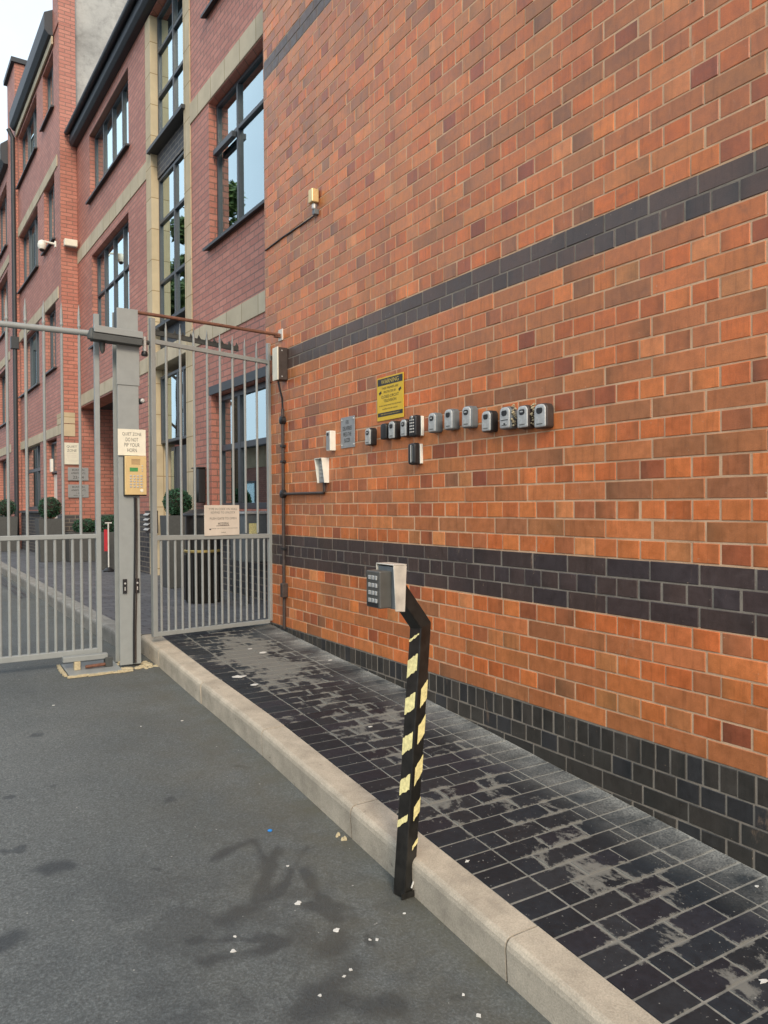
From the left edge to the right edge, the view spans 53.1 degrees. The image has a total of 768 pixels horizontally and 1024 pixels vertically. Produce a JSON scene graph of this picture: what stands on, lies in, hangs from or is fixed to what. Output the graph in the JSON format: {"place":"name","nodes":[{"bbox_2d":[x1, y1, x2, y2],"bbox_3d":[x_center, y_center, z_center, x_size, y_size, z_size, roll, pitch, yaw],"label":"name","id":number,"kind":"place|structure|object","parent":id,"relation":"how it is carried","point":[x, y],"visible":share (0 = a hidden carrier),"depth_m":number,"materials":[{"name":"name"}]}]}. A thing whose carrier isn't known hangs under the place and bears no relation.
{"place":"outdoors","nodes":[
{"label":"outdoors","id":0,"kind":"place"},
{"bbox_2d":[0,140,11,516],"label":"end building","id":1,"kind":"structure","parent":0,"point":[4,251],"depth_m":21.91,"materials":[{"name":"brick"}]},
{"bbox_2d":[0,194,7,258],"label":"window","id":2,"kind":"structure","parent":1,"relation":"in","point":[3,210],"depth_m":22.35,"materials":[{"name":"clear glass"}]},
{"bbox_2d":[0,279,8,340],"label":"window","id":3,"kind":"structure","parent":1,"relation":"in","point":[4,291],"depth_m":22.53,"materials":[{"name":"grey glass"}]},
{"bbox_2d":[0,375,9,427],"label":"window","id":4,"kind":"structure","parent":1,"relation":"in","point":[4,377],"depth_m":22.72,"materials":[{"name":"grey glass"}]},
{"bbox_2d":[3,460,10,516],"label":"window","id":5,"kind":"structure","parent":1,"relation":"in","point":[4,462],"depth_m":22.75,"materials":[{"name":"clear glass"}]},
{"bbox_2d":[0,0,52,143],"label":"sky","id":6,"kind":"structure","parent":0,"point":[20,20],"materials":[{"name":"white"}]},
{"bbox_2d":[1,549,267,633],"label":"yard paving","id":7,"kind":"structure","parent":0,"point":[108,594],"depth_m":8.34,"materials":[{"name":"grey concrete"}]},
{"bbox_2d":[0,516,17,550],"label":"planter","id":8,"kind":"object","parent":7,"relation":"on","point":[13,525],"visible":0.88,"depth_m":18.60,"materials":[{"name":"metal"}]},
{"bbox_2d":[0,499,16,516],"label":"topiary shrub","id":9,"kind":"object","parent":8,"relation":"on","point":[3,507],"visible":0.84,"depth_m":18.65,"materials":[{"name":"green plant"}]},
{"bbox_2d":[35,518,61,561],"bbox_3d":[-6.449,0.537,14.823,0.460,0.817,0.460,-1,1,-33],"label":"planter","id":10,"kind":"object","parent":7,"relation":"on","point":[54,526],"visible":0.72,"depth_m":14.64,"materials":[{"name":"metal"}]},
{"bbox_2d":[36,497,61,518],"bbox_3d":[-6.452,-0.068,14.823,0.469,0.473,0.461,-1,1,-32],"label":"topiary shrub","id":11,"kind":"object","parent":10,"relation":"on","point":[54,506],"visible":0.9,"depth_m":14.71,"materials":[{"name":"green plant"}]},
{"bbox_2d":[3,0,113,556],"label":"brick townhouse","id":12,"kind":"structure","parent":7,"relation":"on","point":[40,83],"depth_m":16.66,"materials":[{"name":"brick"}]},
{"bbox_2d":[16,105,36,189],"bbox_3d":[-8.476,-8.783,18.342,0.225,1.291,2.670,-1,1,-34],"label":"window","id":13,"kind":"structure","parent":12,"relation":"in","point":[30,136],"depth_m":18.53,"materials":[{"name":"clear glass"}]},
{"bbox_2d":[17,213,38,293],"bbox_3d":[-8.457,-6.213,18.364,0.225,1.434,2.670,-1,1,-34],"label":"window","id":14,"kind":"structure","parent":12,"relation":"in","point":[31,265],"depth_m":18.66,"materials":[{"name":"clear glass"}]},
{"bbox_2d":[18,331,39,398],"bbox_3d":[-8.439,-3.571,18.386,0.225,1.413,2.670,-1,1,-34],"label":"window","id":15,"kind":"structure","parent":12,"relation":"in","point":[33,342],"depth_m":18.63,"materials":[{"name":"clear glass"}]},
{"bbox_2d":[19,445,40,512],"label":"window","id":16,"kind":"structure","parent":12,"relation":"in","point":[34,478],"depth_m":18.67,"materials":[{"name":"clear glass"}]},
{"bbox_2d":[39,65,53,131],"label":"window","id":17,"kind":"structure","parent":12,"relation":"in","point":[50,77],"depth_m":16.44,"materials":[{"name":"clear glass"}]},
{"bbox_2d":[38,240,55,251],"bbox_3d":[-6.662,-5.251,15.178,0.338,0.248,0.156,-1,1,-32],"label":"dome camera","id":18,"kind":"object","parent":12,"relation":"attached to","point":[42,245],"visible":1,"depth_m":15.10,"materials":[{"name":"white plastic"}]},
{"bbox_2d":[41,184,55,255],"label":"window","id":19,"kind":"structure","parent":12,"relation":"in","point":[52,237],"depth_m":16.50,"materials":[{"name":"clear glass"}]},
{"bbox_2d":[42,309,56,376],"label":"window","id":20,"kind":"structure","parent":12,"relation":"in","point":[53,366],"depth_m":16.56,"materials":[{"name":"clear glass"}]},
{"bbox_2d":[50,459,52,471],"bbox_3d":[-6.686,-0.935,15.445,0.050,0.260,0.120,-1,1,-32],"label":"door bell plate","id":21,"kind":"object","parent":12,"relation":"attached to","point":[51,465],"depth_m":15.40,"materials":[{"name":"white plastic"}]},
{"bbox_2d":[51,441,56,473],"bbox_3d":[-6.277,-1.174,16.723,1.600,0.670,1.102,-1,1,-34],"label":"window","id":22,"kind":"structure","parent":12,"relation":"in","point":[53,445],"depth_m":16.59,"materials":[{"name":"glass"}]},
{"bbox_2d":[54,474,56,517],"bbox_3d":[-6.872,0.048,16.331,0.060,1.720,1.082,-1,1,-34],"label":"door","id":23,"kind":"structure","parent":12,"relation":"in","point":[55,476],"depth_m":16.62,"materials":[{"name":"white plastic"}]},
{"bbox_2d":[75,0,126,105],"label":"rendered gable","id":24,"kind":"structure","parent":12,"relation":"on","point":[96,21],"depth_m":15.62,"materials":[{"name":"grey paint"}]},
{"bbox_2d":[65,532,94,561],"bbox_3d":[-5.684,0.660,14.766,0.780,0.554,0.380,-1,1,-33],"label":"planter","id":25,"kind":"object","parent":7,"relation":"on","point":[76,549],"visible":0.32,"depth_m":14.54,"materials":[{"name":"metal"}]},
{"bbox_2d":[72,518,94,531],"bbox_3d":[-5.717,0.329,14.740,0.514,0.429,0.555,-1,1,-32],"label":"planter shrub","id":26,"kind":"object","parent":25,"relation":"in","point":[88,524],"visible":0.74,"depth_m":14.60,"materials":[{"name":"green plant"}]},
{"bbox_2d":[94,532,114,569],"bbox_3d":[-4.501,0.626,12.617,0.400,0.605,0.400,-1,1,-33],"label":"planter","id":27,"kind":"object","parent":7,"relation":"on","point":[104,559],"visible":0.23,"depth_m":12.42,"materials":[{"name":"metal"}]},
{"bbox_2d":[101,515,113,531],"bbox_3d":[-4.498,0.238,12.620,0.435,0.390,0.440,-1,1,-32],"label":"planter shrub","id":28,"kind":"object","parent":27,"relation":"in","point":[107,518],"visible":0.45,"depth_m":12.47,"materials":[{"name":"green plant"}]},
{"bbox_2d":[103,522,113,571],"bbox_3d":[-4.297,0.546,11.979,0.170,0.769,0.170,-1,1,-32],"label":"handle pole","id":29,"kind":"object","parent":7,"relation":"on","point":[106,545],"visible":1,"depth_m":11.96,"materials":[{"name":"white metal"}]},
{"bbox_2d":[64,0,267,600],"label":"apartment building","id":30,"kind":"structure","parent":7,"relation":"on","point":[164,129],"depth_m":10.38,"materials":[{"name":"brick"}]},
{"bbox_2d":[64,238,77,248],"bbox_3d":[-6.186,-5.298,15.157,0.240,0.138,0.135,-1,1,-32],"label":"floodlight","id":31,"kind":"object","parent":30,"relation":"attached to","point":[70,243],"visible":1,"depth_m":15.11,"materials":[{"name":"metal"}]},
{"bbox_2d":[64,442,78,464],"bbox_3d":[-6.207,-1.162,15.273,0.280,0.430,0.005,-1,1,-33],"label":"wall sign","id":32,"kind":"object","parent":30,"relation":"attached to","point":[71,453],"visible":0.94,"depth_m":15.27,"materials":[{"name":"grey"}]},
{"bbox_2d":[68,484,88,497],"bbox_3d":[-6.104,-0.419,15.340,0.390,0.260,0.007,-1,1,-34],"label":"wall sign","id":33,"kind":"object","parent":30,"relation":"attached to","point":[73,490],"visible":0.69,"depth_m":15.32,"materials":[{"name":"metal"}]},
{"bbox_2d":[68,467,88,480],"bbox_3d":[-6.106,-0.759,15.337,0.390,0.260,0.007,-1,1,-34],"label":"wall sign","id":34,"kind":"object","parent":30,"relation":"attached to","point":[73,473],"visible":0.81,"depth_m":15.32,"materials":[{"name":"metal"}]},
{"bbox_2d":[85,80,129,204],"bbox_3d":[-4.752,-6.410,13.312,0.225,1.277,2.820,-1,1,-33],"label":"window","id":35,"kind":"structure","parent":30,"relation":"in","point":[112,138],"depth_m":13.33,"materials":[{"name":"clear glass"}]},
{"bbox_2d":[88,220,128,349],"bbox_3d":[-4.721,-3.905,13.313,0.225,1.747,2.670,-1,1,-33],"label":"window","id":36,"kind":"structure","parent":30,"relation":"in","point":[113,262],"depth_m":13.51,"materials":[{"name":"clear glass"}]},
{"bbox_2d":[143,511,157,532],"bbox_3d":[-3.322,0.140,10.933,0.150,0.320,0.240,-1,1,-32],"label":"side vent","id":37,"kind":"object","parent":30,"relation":"attached to","point":[147,521],"visible":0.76,"depth_m":10.87,"materials":[{"name":"silver metal"}]},
{"bbox_2d":[157,0,182,133],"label":"window","id":38,"kind":"structure","parent":30,"relation":"in","point":[170,19],"depth_m":10.80,"materials":[{"name":"clear glass"}]},
{"bbox_2d":[159,151,184,322],"bbox_3d":[-2.867,-3.756,10.627,0.066,2.164,1.429,-1,1,-33],"label":"window","id":39,"kind":"structure","parent":30,"relation":"in","point":[171,185],"depth_m":10.78,"materials":[{"name":"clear glass"}]},
{"bbox_2d":[160,365,186,444],"bbox_3d":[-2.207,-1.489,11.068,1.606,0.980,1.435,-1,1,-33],"label":"window","id":40,"kind":"structure","parent":30,"relation":"in","point":[173,377],"depth_m":10.82,"materials":[{"name":"clear glass"}]},
{"bbox_2d":[176,444,186,491],"bbox_3d":[-2.661,-0.001,10.529,0.078,1.860,1.010,-1,1,-33],"label":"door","id":41,"kind":"structure","parent":30,"relation":"in","point":[184,447],"depth_m":10.70,"materials":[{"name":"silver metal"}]},
{"bbox_2d":[200,0,217,18],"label":"window","id":42,"kind":"structure","parent":30,"relation":"in","point":[211,4],"depth_m":9.07,"materials":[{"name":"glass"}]},
{"bbox_2d":[202,50,263,251],"bbox_3d":[-1.347,-4.014,8.152,0.225,1.767,2.740,-1,1,-33],"label":"window","id":43,"kind":"structure","parent":30,"relation":"in","point":[240,166],"depth_m":8.69,"materials":[{"name":"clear glass"}]},
{"bbox_2d":[219,381,266,511],"bbox_3d":[-1.323,-0.677,8.181,0.225,1.432,2.740,-1,1,-33],"label":"window","id":44,"kind":"structure","parent":30,"relation":"in","point":[226,400],"depth_m":8.70,"materials":[{"name":"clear glass"}]},
{"bbox_2d":[160,515,184,587],"bbox_3d":[-2.554,0.483,9.493,0.330,0.882,0.330,-1,1,-33],"label":"planter","id":45,"kind":"object","parent":7,"relation":"on","point":[174,525],"visible":0.35,"depth_m":9.35,"materials":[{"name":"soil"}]},
{"bbox_2d":[162,487,192,515],"bbox_3d":[-2.558,-0.112,9.489,0.375,0.388,0.388,-1,1,-32],"label":"topiary shrub","id":46,"kind":"object","parent":45,"relation":"on","point":[174,502],"visible":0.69,"depth_m":9.39,"materials":[{"name":"green plant"}]},
{"bbox_2d":[183,509,220,603],"bbox_3d":[-1.867,0.446,7.919,0.424,0.962,0.424,-1,1,-32],"label":"litter bin","id":47,"kind":"object","parent":7,"relation":"on","point":[189,521],"visible":0.61,"depth_m":7.76,"materials":[{"name":"black paint"}]},
{"bbox_2d":[231,512,266,603],"bbox_3d":[-1.394,0.458,7.905,0.255,0.922,0.450,-1,1,-33],"label":"meter cabinet","id":48,"kind":"object","parent":7,"relation":"on","point":[251,522],"visible":0.34,"depth_m":7.74,"materials":[{"name":"black plastic"}]},
{"bbox_2d":[0,573,551,1023],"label":"road","id":49,"kind":"structure","parent":0,"point":[147,874],"depth_m":2.67,"materials":[{"name":"grey asphalt"}]},
{"bbox_2d":[1,576,31,597],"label":"drain channel","id":50,"kind":"object","parent":49,"relation":"on","point":[13,587],"visible":0.66,"depth_m":10.77,"materials":[{"name":"grey metal"}]},
{"bbox_2d":[1,561,141,646],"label":"kerb","id":51,"kind":"structure","parent":49,"relation":"on","point":[108,630],"depth_m":7.90,"materials":[{"name":"concrete"}]},
{"bbox_2d":[57,652,132,678],"bbox_3d":[-1.992,1.029,5.280,0.444,0.105,0.360,-1,4,-32],"label":"gate motor cover","id":52,"kind":"object","parent":49,"relation":"on","point":[76,668],"visible":1,"depth_m":5.23,"materials":[{"name":"metal"}]},
{"bbox_2d":[87,307,149,664],"bbox_3d":[-1.853,-0.175,5.365,0.431,2.485,0.220,-1,1,-32],"label":"gate post","id":53,"kind":"object","parent":49,"relation":"on","point":[124,337],"visible":1,"depth_m":5.37,"materials":[{"name":"metal"}]},
{"bbox_2d":[0,297,101,663],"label":"driveway gate","id":54,"kind":"structure","parent":53,"relation":"attached to","point":[6,324],"depth_m":5.20,"materials":[{"name":"metal"}]},
{"bbox_2d":[118,429,145,455],"bbox_3d":[-1.758,-0.486,5.356,0.190,0.183,0.004,-1,1,-32],"label":"quiet zone sign","id":55,"kind":"object","parent":53,"relation":"attached to","point":[131,442],"visible":1,"depth_m":5.36,"materials":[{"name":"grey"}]},
{"bbox_2d":[123,456,146,495],"bbox_3d":[-1.737,-0.252,5.364,0.156,0.279,0.042,-1,1,-32],"label":"intercom panel","id":56,"kind":"object","parent":53,"relation":"attached to","point":[134,476],"visible":1,"depth_m":5.34,"materials":[{"name":"gold metal"}]},
{"bbox_2d":[148,318,272,636],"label":"pedestrian gate","id":57,"kind":"structure","parent":53,"relation":"attached to","point":[193,340],"depth_m":5.81,"materials":[{"name":"metal"}]},
{"bbox_2d":[204,505,238,535],"bbox_3d":[-1.242,0.063,5.891,0.006,0.232,0.315,0,1,44],"label":"gate sign","id":58,"kind":"object","parent":57,"relation":"attached to","point":[221,520],"visible":1,"depth_m":5.89,"materials":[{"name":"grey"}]},
{"bbox_2d":[116,661,157,669],"bbox_3d":[-1.753,1.075,5.423,0.372,0.030,0.283,-1,1,-32],"label":"foam collar","id":59,"kind":"object","parent":49,"relation":"on","point":[145,664],"visible":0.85,"depth_m":5.37,"materials":[{"name":"beige plastic"}]},
{"bbox_2d":[336,832,346,840],"bbox_3d":[-0.170,1.284,3.040,0.028,0.016,0.060,-1,1,-41],"label":"dead leaf clump","id":60,"kind":"object","parent":49,"relation":"on","point":[344,838],"visible":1,"depth_m":3.02,"materials":[{"name":"plant"}]},
{"bbox_2d":[366,562,430,899],"bbox_3d":[0.064,0.753,2.672,0.228,1.154,0.116,-1,1,-32],"label":"keypad post","id":61,"kind":"object","parent":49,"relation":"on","point":[387,587],"visible":1,"depth_m":2.67,"materials":[{"name":"black metal"}]},
{"bbox_2d":[141,634,661,1023],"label":"kerb","id":62,"kind":"structure","parent":49,"relation":"on","point":[549,978],"depth_m":2.58,"materials":[{"name":"concrete"}]},
{"bbox_2d":[145,623,767,1023],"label":"pavement","id":63,"kind":"structure","parent":0,"point":[660,921],"depth_m":2.83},
{"bbox_2d":[232,675,246,677],"bbox_3d":[-0.895,1.016,4.744,0.087,0.005,0.051,0,0,-3],"label":"paper scrap","id":64,"kind":"object","parent":63,"relation":"on","point":[237,676],"visible":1,"depth_m":4.74,"materials":[{"name":"white paper"}]},
{"bbox_2d":[758,979,767,983],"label":"paper scrap","id":65,"kind":"object","parent":63,"relation":"on","point":[763,980],"visible":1,"depth_m":2.10,"materials":[{"name":"white paper"}]},
{"bbox_3d":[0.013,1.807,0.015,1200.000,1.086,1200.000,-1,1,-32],"label":"ground","id":66,"kind":"structure","parent":0,"visible":0},
{"bbox_2d":[263,0,767,875],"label":"brick wall","id":67,"kind":"structure","parent":66,"relation":"on","point":[561,206],"depth_m":3.53,"materials":[{"name":"brick"}]},
{"bbox_2d":[138,311,282,341],"bbox_3d":[-1.305,-1.385,5.729,1.179,0.090,0.080,-1,1,-32],"label":"tie rod","id":68,"kind":"object","parent":67,"relation":"attached to","point":[279,335],"visible":1,"depth_m":5.73,"materials":[{"name":"brown metal"}]},
{"bbox_2d":[272,346,287,381],"bbox_3d":[-0.806,-1.145,5.960,0.088,0.254,0.100,-1,1,-32],"label":"control box","id":69,"kind":"object","parent":67,"relation":"attached to","point":[280,362],"visible":1,"depth_m":5.92,"materials":[{"name":"silver metal"}]},
{"bbox_2d":[265,188,318,250],"bbox_3d":[-0.737,-2.208,5.855,0.060,0.175,0.972,-1,1,-32],"label":"wall sensor","id":70,"kind":"object","parent":67,"relation":"attached to","point":[313,196],"depth_m":5.46,"materials":[{"name":"beige metal"}]},
{"bbox_2d":[277,381,325,628],"bbox_3d":[-0.620,-0.050,5.709,0.057,1.932,0.742,-1,1,-32],"label":"conduit run","id":71,"kind":"object","parent":67,"relation":"attached to","point":[283,493],"visible":0.99,"depth_m":5.99,"materials":[{"name":"black plastic"}]},
{"bbox_2d":[314,458,328,482],"bbox_3d":[-0.439,-0.292,5.408,0.060,0.174,0.110,-1,1,-32],"label":"wall keypad","id":72,"kind":"object","parent":67,"relation":"attached to","point":[322,469],"depth_m":5.39,"materials":[{"name":"white plastic"}]},
{"bbox_2d":[326,431,335,450],"bbox_3d":[-0.369,-0.491,5.298,0.052,0.136,0.058,-1,1,-32],"label":"door release","id":73,"kind":"object","parent":67,"relation":"attached to","point":[330,440],"depth_m":5.28,"materials":[{"name":"white plastic"}]},
{"bbox_2d":[341,415,354,448],"bbox_3d":[-0.243,-0.533,5.130,0.008,0.206,0.190,-1,1,-32],"label":"buzzer sign","id":74,"kind":"object","parent":67,"relation":"attached to","point":[347,432],"visible":1,"depth_m":5.12,"materials":[{"name":"metal"}]},
{"bbox_2d":[365,428,376,445],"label":"key safe","id":75,"kind":"object","parent":67,"relation":"attached to","point":[370,436],"visible":1,"depth_m":4.82,"materials":[{"name":"grey metal"}]},
{"bbox_2d":[380,423,389,439],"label":"key safe","id":76,"kind":"object","parent":67,"relation":"attached to","point":[384,427],"visible":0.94,"depth_m":4.66,"materials":[{"name":"black plastic"}]},
{"bbox_2d":[377,372,403,421],"bbox_3d":[0.037,-0.697,4.676,0.004,0.266,0.301,-1,1,-32],"label":"warning sign","id":77,"kind":"object","parent":67,"relation":"attached to","point":[390,396],"visible":1,"depth_m":4.67,"materials":[{"name":"yellow plastic"}]},
{"bbox_2d":[389,421,400,439],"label":"key safe","id":78,"kind":"object","parent":67,"relation":"attached to","point":[394,430],"visible":1,"depth_m":4.58,"materials":[{"name":"grey metal"}]},
{"bbox_2d":[400,419,409,437],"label":"key safe","id":79,"kind":"object","parent":67,"relation":"attached to","point":[404,424],"visible":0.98,"depth_m":4.46,"materials":[{"name":"grey metal"}]},
{"bbox_2d":[408,443,422,464],"bbox_3d":[0.178,-0.333,4.404,0.060,0.125,0.078,-1,1,-32],"label":"key safe","id":80,"kind":"object","parent":67,"relation":"attached to","point":[415,453],"visible":1,"depth_m":4.38,"materials":[{"name":"black plastic"}]},
{"bbox_2d":[409,415,423,437],"bbox_3d":[0.184,-0.491,4.393,0.060,0.125,0.078,-1,1,-32],"label":"key safe","id":81,"kind":"object","parent":67,"relation":"attached to","point":[416,425],"visible":1,"depth_m":4.37,"materials":[{"name":"black plastic"}]},
{"bbox_2d":[428,413,442,432],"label":"key safe","id":82,"kind":"object","parent":67,"relation":"attached to","point":[435,420],"visible":1,"depth_m":4.22,"materials":[{"name":"silver metal"}]},
{"bbox_2d":[445,409,459,430],"bbox_3d":[0.360,-0.496,4.115,0.049,0.112,0.080,-1,0,-32],"label":"key safe","id":83,"kind":"object","parent":67,"relation":"attached to","point":[451,419],"visible":1,"depth_m":4.09,"materials":[{"name":"silver metal"}]},
{"bbox_2d":[462,406,477,428],"bbox_3d":[0.442,-0.492,3.983,0.050,0.114,0.082,-1,1,-32],"label":"key safe","id":84,"kind":"object","parent":67,"relation":"attached to","point":[469,417],"visible":1,"depth_m":3.96,"materials":[{"name":"silver metal"}]},
{"bbox_2d":[482,410,497,432],"bbox_3d":[0.526,-0.454,3.847,0.049,0.107,0.078,-1,1,-32],"label":"key safe","id":85,"kind":"object","parent":67,"relation":"attached to","point":[489,421],"visible":1,"depth_m":3.82,"materials":[{"name":"grey metal"}]},
{"bbox_2d":[500,406,516,429],"bbox_3d":[0.600,-0.456,3.727,0.049,0.109,0.084,-1,0,-32],"label":"key safe","id":86,"kind":"object","parent":67,"relation":"attached to","point":[506,416],"visible":1,"depth_m":3.70,"materials":[{"name":"silver metal"}]},
{"bbox_2d":[511,404,516,425],"bbox_3d":[0.623,-0.464,3.685,0.034,0.107,0.021,-1,1,-32],"label":"foam crust","id":87,"kind":"object","parent":67,"relation":"attached to","point":[514,415],"visible":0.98,"depth_m":3.68},
{"bbox_2d":[517,405,534,429],"bbox_3d":[0.666,-0.448,3.619,0.050,0.110,0.082,-1,0,-32],"label":"key safe","id":88,"kind":"object","parent":67,"relation":"attached to","point":[524,419],"visible":1,"depth_m":3.59,"materials":[{"name":"silver metal"}]},
{"bbox_2d":[530,403,536,424],"bbox_3d":[0.696,-0.455,3.571,0.038,0.105,0.020,-1,1,-32],"label":"foam crust","id":89,"kind":"object","parent":67,"relation":"attached to","point":[532,407],"visible":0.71,"depth_m":3.57},
{"bbox_2d":[534,403,553,428],"bbox_3d":[0.729,-0.440,3.519,0.049,0.113,0.086,-1,0,-32],"label":"key safe","id":90,"kind":"object","parent":67,"relation":"attached to","point":[543,415],"visible":1,"depth_m":3.49,"materials":[{"name":"silver metal"}]}
]}

